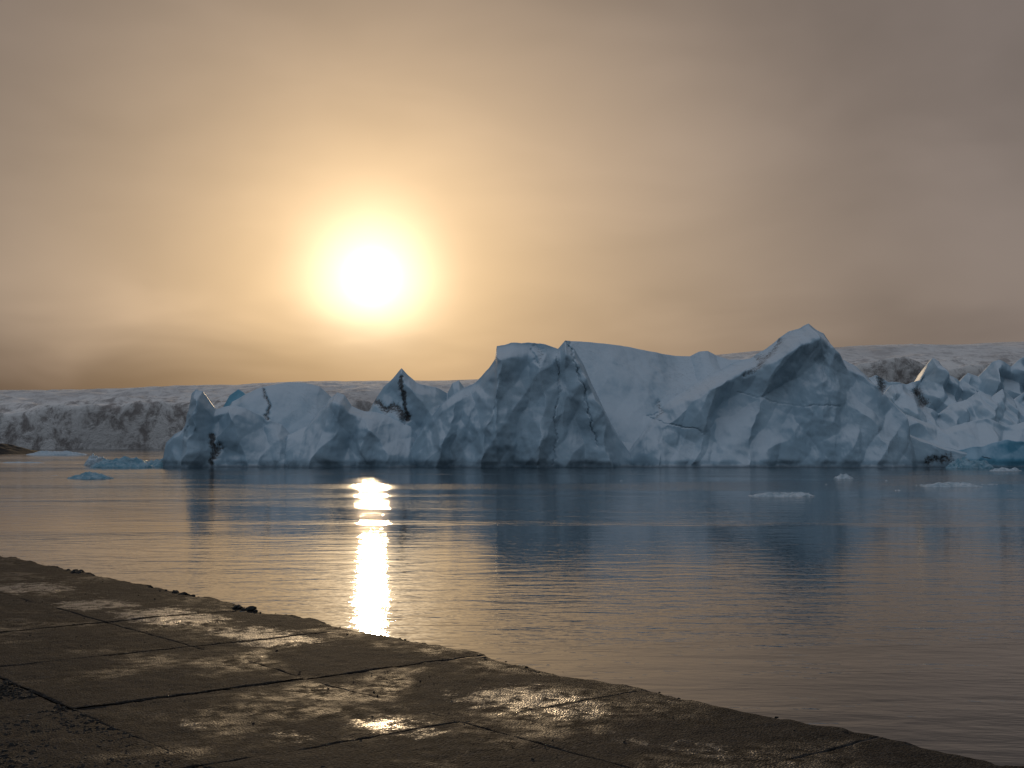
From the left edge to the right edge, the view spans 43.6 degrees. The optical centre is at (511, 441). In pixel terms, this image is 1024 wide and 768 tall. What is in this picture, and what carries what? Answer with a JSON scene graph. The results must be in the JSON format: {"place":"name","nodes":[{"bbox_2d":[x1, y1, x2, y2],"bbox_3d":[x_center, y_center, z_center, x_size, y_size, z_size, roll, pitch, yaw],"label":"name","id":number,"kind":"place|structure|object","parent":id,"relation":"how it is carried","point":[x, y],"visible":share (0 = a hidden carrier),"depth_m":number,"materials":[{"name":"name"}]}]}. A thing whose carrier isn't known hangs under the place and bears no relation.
{"place":"outdoors","nodes":[
{"label":"outdoors","id":0,"kind":"place"},
{"bbox_2d":[0,443,37,453],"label":"moraine bank","id":1,"kind":"structure","parent":0,"point":[8,449],"depth_m":425.80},
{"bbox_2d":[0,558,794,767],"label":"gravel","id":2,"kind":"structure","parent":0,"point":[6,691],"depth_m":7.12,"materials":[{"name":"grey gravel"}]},
{"bbox_2d":[0,449,1023,765],"bbox_3d":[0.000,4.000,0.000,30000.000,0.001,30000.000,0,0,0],"label":"water","id":3,"kind":"structure","parent":0,"point":[886,603],"depth_m":41.72,"materials":[{"name":"blue liquid"}]},
{"bbox_2d":[3,461,41,462],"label":"ice floe","id":4,"kind":"object","parent":3,"relation":"on","point":[22,462],"visible":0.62,"depth_m":241.44,"materials":[{"name":"white ice"}]},
{"bbox_2d":[26,451,86,454],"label":"ice floe","id":5,"kind":"object","parent":3,"relation":"on","point":[55,453],"visible":0.95,"depth_m":386.10,"materials":[{"name":"white ice"}]},
{"bbox_2d":[67,472,114,478],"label":"ice floe","id":6,"kind":"object","parent":3,"relation":"on","point":[89,475],"visible":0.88,"depth_m":138.11,"materials":[{"name":"white ice"}]},
{"bbox_2d":[83,453,104,465],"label":"ice floe","id":7,"kind":"object","parent":3,"relation":"on","point":[92,459],"visible":0.66,"depth_m":213.76,"materials":[{"name":"white ice"}]},
{"bbox_2d":[90,456,153,467],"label":"ice floe","id":8,"kind":"object","parent":3,"relation":"on","point":[123,462],"visible":0.99,"depth_m":200.46,"materials":[{"name":"ice"}]},
{"bbox_2d":[145,458,162,466],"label":"ice floe","id":9,"kind":"object","parent":3,"relation":"on","point":[157,463],"visible":0.52,"depth_m":206.47,"materials":[{"name":"ice"}]},
{"bbox_2d":[163,368,463,467],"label":"iceberg","id":10,"kind":"object","parent":3,"relation":"on","point":[294,424],"visible":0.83,"depth_m":206.58,"materials":[{"name":"white ice"}]},
{"bbox_2d":[411,324,990,467],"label":"iceberg","id":11,"kind":"object","parent":3,"relation":"on","point":[806,395],"visible":0.87,"depth_m":205.59,"materials":[{"name":"white ice"}]},
{"bbox_2d":[752,492,813,496],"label":"ice floe","id":12,"kind":"object","parent":3,"relation":"on","point":[785,494],"visible":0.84,"depth_m":93.55,"materials":[{"name":"white ice"}]},
{"bbox_2d":[834,474,852,478],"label":"ice floe","id":13,"kind":"object","parent":3,"relation":"on","point":[843,476],"visible":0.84,"depth_m":137.81,"materials":[{"name":"white ice"}]},
{"bbox_2d":[869,357,1023,466],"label":"iceberg","id":14,"kind":"object","parent":3,"relation":"on","point":[974,417],"visible":0.56,"depth_m":250.63,"materials":[{"name":"white ice"}]},
{"bbox_2d":[923,482,981,486],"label":"ice floe","id":15,"kind":"object","parent":3,"relation":"on","point":[952,484],"visible":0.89,"depth_m":113.69,"materials":[{"name":"white ice"}]},
{"bbox_2d":[946,457,993,467],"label":"ice floe","id":16,"kind":"object","parent":3,"relation":"on","point":[963,462],"visible":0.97,"depth_m":193.36,"materials":[{"name":"ice"}]},
{"bbox_2d":[990,467,1020,470],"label":"ice floe","id":17,"kind":"object","parent":3,"relation":"on","point":[1006,469],"visible":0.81,"depth_m":175.36,"materials":[{"name":"white ice"}]},
{"bbox_2d":[0,556,1023,767],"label":"concrete quay","id":18,"kind":"structure","parent":0,"point":[234,679],"depth_m":7.77,"materials":[{"name":"grey concrete"}]},
{"bbox_2d":[66,569,83,572],"bbox_3d":[-5.402,1.612,15.859,0.169,0.064,0.508,0,0,-30],"label":"stone","id":19,"kind":"object","parent":18,"relation":"on","point":[77,571],"visible":0.72,"depth_m":15.79,"materials":[{"name":"grey stone"}]},
{"bbox_2d":[172,590,194,596],"bbox_3d":[-3.485,1.606,13.499,0.127,0.052,0.526,0,0,-35],"label":"stone","id":20,"kind":"object","parent":18,"relation":"on","point":[183,593],"visible":0.65,"depth_m":13.46,"materials":[{"name":"grey stone"}]},
{"bbox_2d":[233,605,257,611],"bbox_3d":[-2.548,1.611,12.322,0.403,0.060,0.146,0,0,39],"label":"stone","id":21,"kind":"object","parent":18,"relation":"on","point":[252,608],"visible":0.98,"depth_m":12.30,"materials":[{"name":"grey stone"}]},
{"bbox_2d":[0,342,1023,448],"bbox_3d":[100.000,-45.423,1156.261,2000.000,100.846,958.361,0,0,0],"label":"glacier","id":22,"kind":"object","parent":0,"point":[152,417],"visible":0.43,"depth_m":718.68,"materials":[{"name":"white ice"}]},
{"bbox_2d":[0,0,1023,389],"label":"sky","id":23,"kind":"structure","parent":0,"point":[193,192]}
]}

